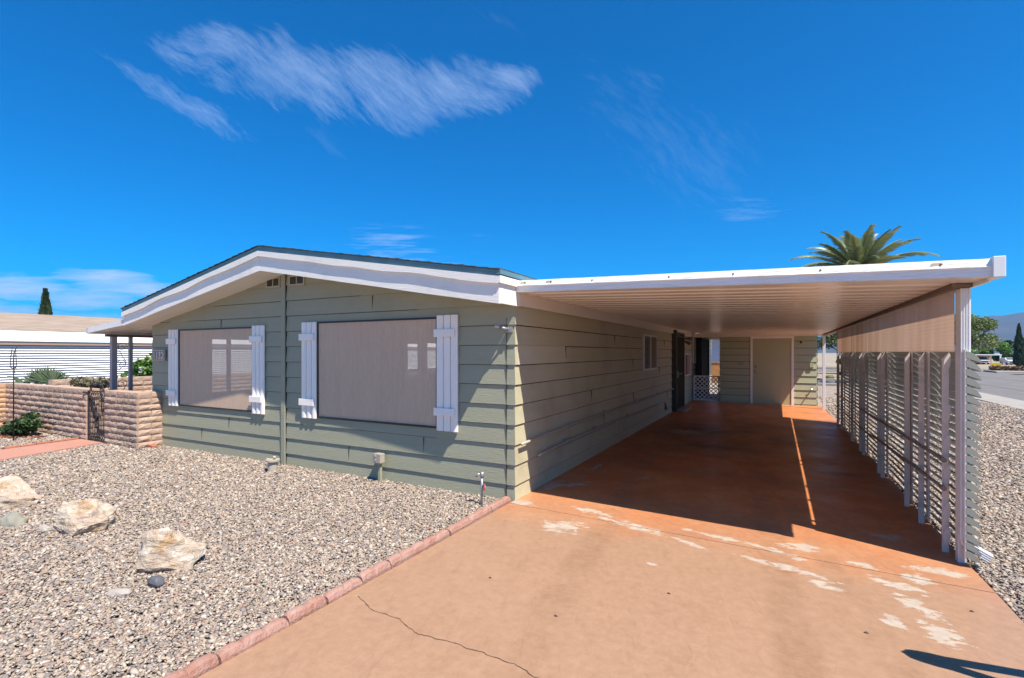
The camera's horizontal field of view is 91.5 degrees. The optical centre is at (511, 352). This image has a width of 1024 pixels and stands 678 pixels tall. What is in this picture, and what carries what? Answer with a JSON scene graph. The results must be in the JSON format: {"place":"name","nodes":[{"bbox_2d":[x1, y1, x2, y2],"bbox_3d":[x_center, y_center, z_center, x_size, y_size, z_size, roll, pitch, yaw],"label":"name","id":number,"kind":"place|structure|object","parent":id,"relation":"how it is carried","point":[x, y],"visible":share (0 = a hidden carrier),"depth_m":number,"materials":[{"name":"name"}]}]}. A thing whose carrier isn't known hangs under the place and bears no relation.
{"place":"outdoors","nodes":[
{"label":"outdoors","id":0,"kind":"place"},
{"bbox_2d":[7,376,38,383],"bbox_3d":[-11.482,1.033,11.670,1.105,1.093,0.917,0,0,4],"label":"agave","id":1,"kind":"object","parent":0,"point":[17,380],"visible":0.2,"depth_m":11.75,"materials":[{"name":"green plant"}]},
{"bbox_2d":[0,439,101,460],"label":"path","id":2,"kind":"structure","parent":0,"point":[6,454],"depth_m":8.09,"materials":[{"name":"pink concrete"}]},
{"bbox_2d":[0,353,1023,677],"bbox_3d":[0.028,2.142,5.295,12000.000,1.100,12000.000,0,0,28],"label":"ground","id":3,"kind":"structure","parent":0,"point":[830,361],"depth_m":4.72,"materials":[{"name":"grey gravel"}]},
{"bbox_2d":[10,346,16,440],"bbox_3d":[-8.840,0.763,8.853,0.263,1.734,0.041,0,0,28],"label":"shepherd hook","id":4,"kind":"object","parent":3,"relation":"on","point":[14,353],"visible":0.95,"depth_m":8.84,"materials":[{"name":"metal"}]},
{"bbox_2d":[0,476,40,510],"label":"boulder","id":5,"kind":"object","parent":3,"relation":"on","point":[16,492],"visible":0.92,"depth_m":5.08,"materials":[{"name":"stone"}]},
{"bbox_2d":[0,411,45,434],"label":"shrub","id":6,"kind":"object","parent":3,"relation":"on","point":[27,422],"visible":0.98,"depth_m":9.28,"materials":[{"name":"green plant"}]},
{"bbox_2d":[2,437,78,448],"bbox_3d":[-8.382,1.565,7.640,0.114,0.069,2.924,0,0,22],"label":"path brick edging","id":7,"kind":"object","parent":3,"relation":"on","point":[36,443],"visible":0.52,"depth_m":8.47,"materials":[{"name":"red brick"}]},
{"bbox_2d":[34,288,52,341],"bbox_3d":[-37.401,-1.663,40.000,1.569,7.086,1.612,0,0,-37],"label":"cypress tree","id":8,"kind":"object","parent":3,"relation":"on","point":[45,307],"visible":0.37,"depth_m":39.92,"materials":[{"name":"green plant"}]},
{"bbox_2d":[20,365,70,384],"bbox_3d":[-10.708,0.928,11.498,0.996,1.309,0.213,0,0,-30],"label":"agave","id":9,"kind":"object","parent":3,"relation":"on","point":[42,376],"visible":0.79,"depth_m":11.43,"materials":[{"name":"green plant"}]},
{"bbox_2d":[0,383,99,439],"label":"block wall","id":10,"kind":"structure","parent":3,"relation":"on","point":[64,409],"depth_m":9.54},
{"bbox_2d":[82,382,104,441],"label":"iron gate","id":11,"kind":"structure","parent":10,"relation":"attached to","point":[98,420],"depth_m":8.79,"materials":[{"name":"black metal"}]},
{"bbox_2d":[0,312,152,384],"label":"neighbour house","id":12,"kind":"structure","parent":3,"relation":"on","point":[72,348],"depth_m":17.30,"materials":[{"name":"white"}]},
{"bbox_2d":[48,376,152,424],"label":"block wall","id":13,"kind":"structure","parent":3,"relation":"on","point":[142,383],"depth_m":11.17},
{"bbox_2d":[86,320,152,390],"bbox_3d":[-4.773,0.518,12.731,1.280,2.124,9.465,0,0,28],"label":"patio cover","id":14,"kind":"object","parent":3,"relation":"on","point":[114,330],"visible":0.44,"depth_m":9.06,"materials":[{"name":"white metal"}]},
{"bbox_2d":[68,376,117,418],"bbox_3d":[-8.034,0.852,9.698,2.157,0.860,0.340,0,0,28],"label":"vine","id":15,"kind":"object","parent":14,"relation":"attached to","point":[85,382],"visible":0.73,"depth_m":9.71,"materials":[{"name":"green plant"}]},
{"bbox_2d":[120,353,152,376],"bbox_3d":[-9.142,0.796,12.558,0.804,1.568,1.157,0,0,28],"label":"shrub","id":16,"kind":"object","parent":3,"relation":"on","point":[146,362],"visible":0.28,"depth_m":12.32,"materials":[{"name":"green plant"}]},
{"bbox_2d":[162,654,218,677],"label":"edging block","id":17,"kind":"structure","parent":3,"relation":"on","point":[199,666],"depth_m":2.43,"materials":[{"name":"pink concrete"}]},
{"bbox_2d":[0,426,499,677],"bbox_3d":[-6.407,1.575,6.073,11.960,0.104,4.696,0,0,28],"label":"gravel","id":18,"kind":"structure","parent":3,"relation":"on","point":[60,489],"depth_m":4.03,"materials":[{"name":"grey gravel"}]},
{"bbox_2d":[0,511,27,529],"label":"rock","id":19,"kind":"object","parent":18,"relation":"on","point":[16,518],"visible":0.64,"depth_m":4.51,"materials":[{"name":"grey stone"}]},
{"bbox_2d":[0,432,46,439],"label":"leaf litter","id":20,"kind":"object","parent":18,"relation":"on","point":[17,436],"visible":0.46,"depth_m":9.24,"materials":[{"name":"brown plant"}]},
{"bbox_2d":[38,524,51,530],"bbox_3d":[-4.156,1.565,4.441,0.124,0.067,0.087,0,0,28],"label":"cobble","id":21,"kind":"object","parent":18,"relation":"on","point":[43,527],"visible":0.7,"depth_m":4.43,"materials":[{"name":"beige stone"}]},
{"bbox_2d":[51,498,115,536],"bbox_3d":[-3.829,1.471,4.421,0.490,0.312,0.373,0,0,-6],"label":"boulder","id":22,"kind":"object","parent":18,"relation":"on","point":[75,518],"visible":0.87,"depth_m":4.36,"materials":[{"name":"stone"}]},
{"bbox_2d":[106,588,132,596],"bbox_3d":[-2.559,1.560,3.251,0.150,0.037,0.081,0,0,-1],"label":"cobble","id":23,"kind":"object","parent":18,"relation":"on","point":[117,592],"visible":1,"depth_m":3.23,"materials":[{"name":"beige stone"}]},
{"bbox_2d":[104,390,162,448],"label":"block wall","id":24,"kind":"structure","parent":18,"relation":"on","point":[133,419],"depth_m":8.31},
{"bbox_2d":[147,444,157,447],"bbox_3d":[-5.925,1.550,8.222,0.181,0.055,0.090,0,0,34],"label":"brick","id":25,"kind":"object","parent":18,"relation":"on","point":[152,445],"visible":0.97,"depth_m":8.18,"materials":[{"name":"red brick"}]},
{"bbox_2d":[147,575,164,586],"bbox_3d":[-2.404,1.537,3.367,0.092,0.060,0.107,0,0,-42],"label":"cobble","id":26,"kind":"object","parent":18,"relation":"on","point":[156,581],"visible":1,"depth_m":3.34,"materials":[{"name":"grey stone"}]},
{"bbox_2d":[137,527,206,574],"bbox_3d":[-2.556,1.464,3.688,0.489,0.328,0.344,0,0,2],"label":"boulder","id":27,"kind":"object","parent":18,"relation":"on","point":[165,549],"visible":0.87,"depth_m":3.61,"materials":[{"name":"stone"}]},
{"bbox_2d":[265,456,279,471],"bbox_3d":[-3.176,1.483,6.595,0.197,0.234,0.174,0,0,-3],"label":"pipe stub","id":28,"kind":"object","parent":18,"relation":"on","point":[273,464],"visible":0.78,"depth_m":6.54,"materials":[{"name":"white plastic"}]},
{"bbox_2d":[215,618,288,664],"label":"edging block","id":29,"kind":"structure","parent":3,"relation":"on","point":[227,652],"depth_m":2.67,"materials":[{"name":"pink concrete"}]},
{"bbox_2d":[282,595,326,625],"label":"edging block","id":30,"kind":"structure","parent":3,"relation":"on","point":[293,615],"depth_m":2.98,"materials":[{"name":"pink concrete"}]},
{"bbox_2d":[323,578,362,604],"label":"edging block","id":31,"kind":"structure","parent":3,"relation":"on","point":[343,589],"depth_m":3.23,"materials":[{"name":"pink concrete"}]},
{"bbox_2d":[356,560,390,584],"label":"edging block","id":32,"kind":"structure","parent":3,"relation":"on","point":[374,571],"depth_m":3.49,"materials":[{"name":"pink concrete"}]},
{"bbox_2d":[386,541,425,568],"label":"edging block","id":33,"kind":"structure","parent":3,"relation":"on","point":[404,554],"depth_m":3.79,"materials":[{"name":"pink concrete"}]},
{"bbox_2d":[120,245,711,501],"bbox_3d":[1.167,0.110,14.678,7.440,3.041,18.560,0,0,28],"label":"mobile home","id":34,"kind":"object","parent":3,"relation":"on","point":[450,376],"visible":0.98,"depth_m":6.50,"materials":[{"name":"green"}]},
{"bbox_2d":[178,327,251,411],"bbox_3d":[-4.617,0.250,7.773,1.914,1.250,0.084,0,0,28],"label":"window","id":35,"kind":"structure","parent":34,"relation":"in","point":[215,364],"depth_m":7.73,"materials":[{"name":"beige"}]},
{"bbox_2d":[317,317,436,427],"bbox_3d":[-1.712,0.234,6.229,1.984,1.282,0.084,0,0,28],"label":"window","id":36,"kind":"structure","parent":34,"relation":"in","point":[382,371],"depth_m":6.16,"materials":[{"name":"beige"}]},
{"bbox_2d":[642,334,656,370],"bbox_3d":[3.005,0.003,10.847,0.045,0.755,1.270,0,0,28],"label":"window","id":37,"kind":"structure","parent":34,"relation":"in","point":[649,349],"depth_m":10.82,"materials":[{"name":"white glass"}]},
{"bbox_2d":[672,330,684,411],"bbox_3d":[4.603,0.495,13.684,0.202,2.170,1.310,0,0,28],"label":"security door","id":38,"kind":"structure","parent":34,"relation":"in","point":[678,339],"depth_m":13.48,"materials":[{"name":"brown metal"}]},
{"bbox_2d":[693,338,695,362],"bbox_3d":[6.064,-0.055,16.593,0.050,0.830,0.440,0,0,28],"label":"window","id":39,"kind":"structure","parent":34,"relation":"in","point":[694,339],"depth_m":16.68,"materials":[{"name":"black glass"}]},
{"bbox_2d":[695,337,708,398],"bbox_3d":[6.815,0.505,17.825,0.220,2.150,2.100,0,0,28],"label":"security door","id":40,"kind":"structure","parent":34,"relation":"in","point":[702,343],"depth_m":17.37,"materials":[{"name":"metal"}]},
{"bbox_2d":[705,337,719,339],"bbox_3d":[7.528,-0.565,18.420,0.800,0.090,4.980,0,0,28],"label":"awning","id":41,"kind":"object","parent":34,"relation":"attached to","point":[714,338],"visible":0.21,"depth_m":18.74,"materials":[{"name":"grey metal"}]},
{"bbox_2d":[422,529,449,548],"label":"edging block","id":42,"kind":"structure","parent":3,"relation":"on","point":[436,538],"depth_m":4.14,"materials":[{"name":"pink concrete"}]},
{"bbox_2d":[445,518,471,535],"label":"edging block","id":43,"kind":"structure","parent":3,"relation":"on","point":[458,526],"depth_m":4.41,"materials":[{"name":"pink concrete"}]},
{"bbox_2d":[466,506,491,523],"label":"edging block","id":44,"kind":"structure","parent":3,"relation":"on","point":[477,515],"depth_m":4.75,"materials":[{"name":"red concrete"}]},
{"bbox_2d":[475,471,485,506],"bbox_3d":[-0.319,1.426,5.138,0.113,0.408,0.065,0,0,11],"label":"standpipe","id":45,"kind":"object","parent":3,"relation":"on","point":[481,474],"visible":0.96,"depth_m":5.13,"materials":[{"name":"white plastic"}]},
{"bbox_2d":[488,496,510,512],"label":"edging block","id":46,"kind":"structure","parent":3,"relation":"on","point":[500,503],"depth_m":5.09,"materials":[{"name":"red concrete"}]},
{"bbox_2d":[711,362,719,382],"bbox_3d":[10.828,1.025,25.500,3.300,1.070,0.080,0,0,28],"label":"wooden fence","id":47,"kind":"object","parent":3,"relation":"on","point":[715,369],"visible":0.06,"depth_m":25.67,"materials":[{"name":"orange wood"}]},
{"bbox_2d":[817,333,846,355],"bbox_3d":[24.474,-0.299,36.723,3.682,4.365,2.723,0,0,28],"label":"tree","id":48,"kind":"object","parent":3,"relation":"on","point":[831,340],"visible":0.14,"depth_m":36.98,"materials":[{"name":"green plant"}]},
{"bbox_2d":[817,378,847,380],"bbox_3d":[17.595,1.530,27.790,3.300,0.140,0.220,0,0,28],"label":"kerb stone","id":49,"kind":"object","parent":3,"relation":"on","point":[828,379],"visible":0.09,"depth_m":27.66,"materials":[{"name":"concrete"}]},
{"bbox_2d":[817,380,869,383],"bbox_3d":[16.469,1.530,25.671,3.300,0.140,0.220,0,0,28],"label":"kerb stone","id":50,"kind":"object","parent":3,"relation":"on","point":[819,381],"visible":0.19,"depth_m":25.62,"materials":[{"name":"concrete"}]},
{"bbox_2d":[817,383,874,386],"bbox_3d":[15.342,1.530,23.552,3.300,0.140,0.220,0,0,28],"label":"kerb stone","id":51,"kind":"object","parent":3,"relation":"on","point":[828,384],"visible":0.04,"depth_m":23.57,"materials":[{"name":"concrete"}]},
{"bbox_2d":[789,224,940,380],"bbox_3d":[17.306,-2.235,24.970,6.007,8.030,5.917,0,0,28],"label":"palm tree","id":52,"kind":"object","parent":3,"relation":"on","point":[865,250],"visible":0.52,"depth_m":24.14,"materials":[{"name":"green plant"}]},
{"bbox_2d":[819,396,1023,621],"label":"gravel","id":53,"kind":"structure","parent":3,"relation":"on","point":[1002,533],"depth_m":5.84,"materials":[{"name":"grey gravel"}]},
{"bbox_2d":[971,347,994,358],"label":"bush","id":54,"kind":"object","parent":3,"relation":"on","point":[973,351],"visible":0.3,"depth_m":116.19,"materials":[{"name":"green plant"}]},
{"bbox_2d":[977,357,989,363],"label":"parked van","id":55,"kind":"object","parent":3,"relation":"on","point":[984,360],"visible":0.52,"depth_m":111.10,"materials":[{"name":"white paint"}]},
{"bbox_2d":[971,314,1004,350],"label":"mesquite tree","id":56,"kind":"object","parent":3,"relation":"on","point":[977,327],"visible":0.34,"depth_m":57.99,"materials":[{"name":"green plant"}]},
{"bbox_2d":[975,354,1001,363],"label":"distant carport","id":57,"kind":"object","parent":3,"relation":"on","point":[989,356],"visible":0.36,"depth_m":114.43,"materials":[{"name":"white metal"}]},
{"bbox_2d":[993,341,1013,361],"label":"bush","id":58,"kind":"object","parent":3,"relation":"on","point":[1005,349],"visible":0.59,"depth_m":114.31,"materials":[{"name":"green plant"}]},
{"bbox_2d":[1000,358,1012,364],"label":"parked van","id":59,"kind":"object","parent":3,"relation":"on","point":[1006,361],"visible":0.63,"depth_m":106.90,"materials":[{"name":"white paint"}]},
{"bbox_2d":[1002,340,1013,345],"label":"fan palm tree","id":60,"kind":"object","parent":3,"relation":"on","point":[1010,342],"visible":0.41,"depth_m":199.47,"materials":[{"name":"green plant"}]},
{"bbox_2d":[1012,323,1023,365],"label":"cypress tree","id":61,"kind":"object","parent":3,"relation":"on","point":[1018,352],"visible":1,"depth_m":79.72,"materials":[{"name":"green plant"}]},
{"bbox_2d":[0,0,1023,342],"label":"sky","id":62,"kind":"structure","parent":0,"point":[146,146],"materials":[{"name":"blue"}]},
{"bbox_2d":[197,400,1023,677],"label":"driveway","id":63,"kind":"structure","parent":0,"point":[707,539],"depth_m":3.35,"materials":[{"name":"paint"}]},
{"bbox_2d":[516,256,1005,563],"bbox_3d":[4.644,0.413,9.847,3.777,2.333,13.017,0,0,28],"label":"carport","id":64,"kind":"object","parent":63,"relation":"on","point":[823,301],"visible":0.99,"depth_m":4.68,"materials":[{"name":"white metal"}]},
{"bbox_2d":[719,336,817,405],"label":"storage shed","id":65,"kind":"structure","parent":63,"relation":"on","point":[779,370],"depth_m":15.08,"materials":[{"name":"green"}]},
{"bbox_2d":[693,375,719,400],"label":"lattice gate","id":66,"kind":"structure","parent":65,"relation":"attached to","point":[701,388],"depth_m":16.03,"materials":[{"name":"white"}]},
{"bbox_2d":[753,339,790,404],"bbox_3d":[7.834,0.575,15.044,1.040,1.990,0.095,0,0,28],"label":"door","id":67,"kind":"structure","parent":65,"relation":"in","point":[771,357],"depth_m":15.05,"materials":[{"name":"green paint"}]},
{"bbox_2d":[834,291,981,563],"bbox_3d":[5.318,0.555,7.423,0.182,2.050,8.594,0,0,28],"label":"louvered fence","id":68,"kind":"object","parent":63,"relation":"on","point":[911,341],"visible":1,"depth_m":4.81,"materials":[{"name":"metal"}]},
{"bbox_2d":[711,340,719,361],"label":"neighbour house","id":69,"kind":"structure","parent":0,"point":[715,350],"depth_m":32.28,"materials":[{"name":"grey paint"}]},
{"bbox_2d":[817,369,1023,400],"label":"road","id":70,"kind":"structure","parent":0,"point":[1011,383],"depth_m":24.40,"materials":[{"name":"grey asphalt"}]},
{"bbox_2d":[972,392,1023,409],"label":"sidewalk","id":71,"kind":"structure","parent":70,"relation":"on","point":[1007,402],"depth_m":16.23,"materials":[{"name":"concrete"}]},
{"bbox_2d":[983,370,1023,372],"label":"traffic island kerb","id":72,"kind":"structure","parent":70,"relation":"on","point":[994,371],"depth_m":38.13,"materials":[{"name":"concrete"}]},
{"bbox_2d":[988,365,1023,370],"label":"cactus bed","id":73,"kind":"object","parent":72,"relation":"on","point":[1005,368],"visible":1,"depth_m":39.44,"materials":[{"name":"brown plant"}]},
{"bbox_2d":[817,312,1023,352],"bbox_3d":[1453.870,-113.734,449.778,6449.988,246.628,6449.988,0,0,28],"label":"hills","id":74,"kind":"structure","parent":0,"point":[1007,328],"depth_m":2238.29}
]}

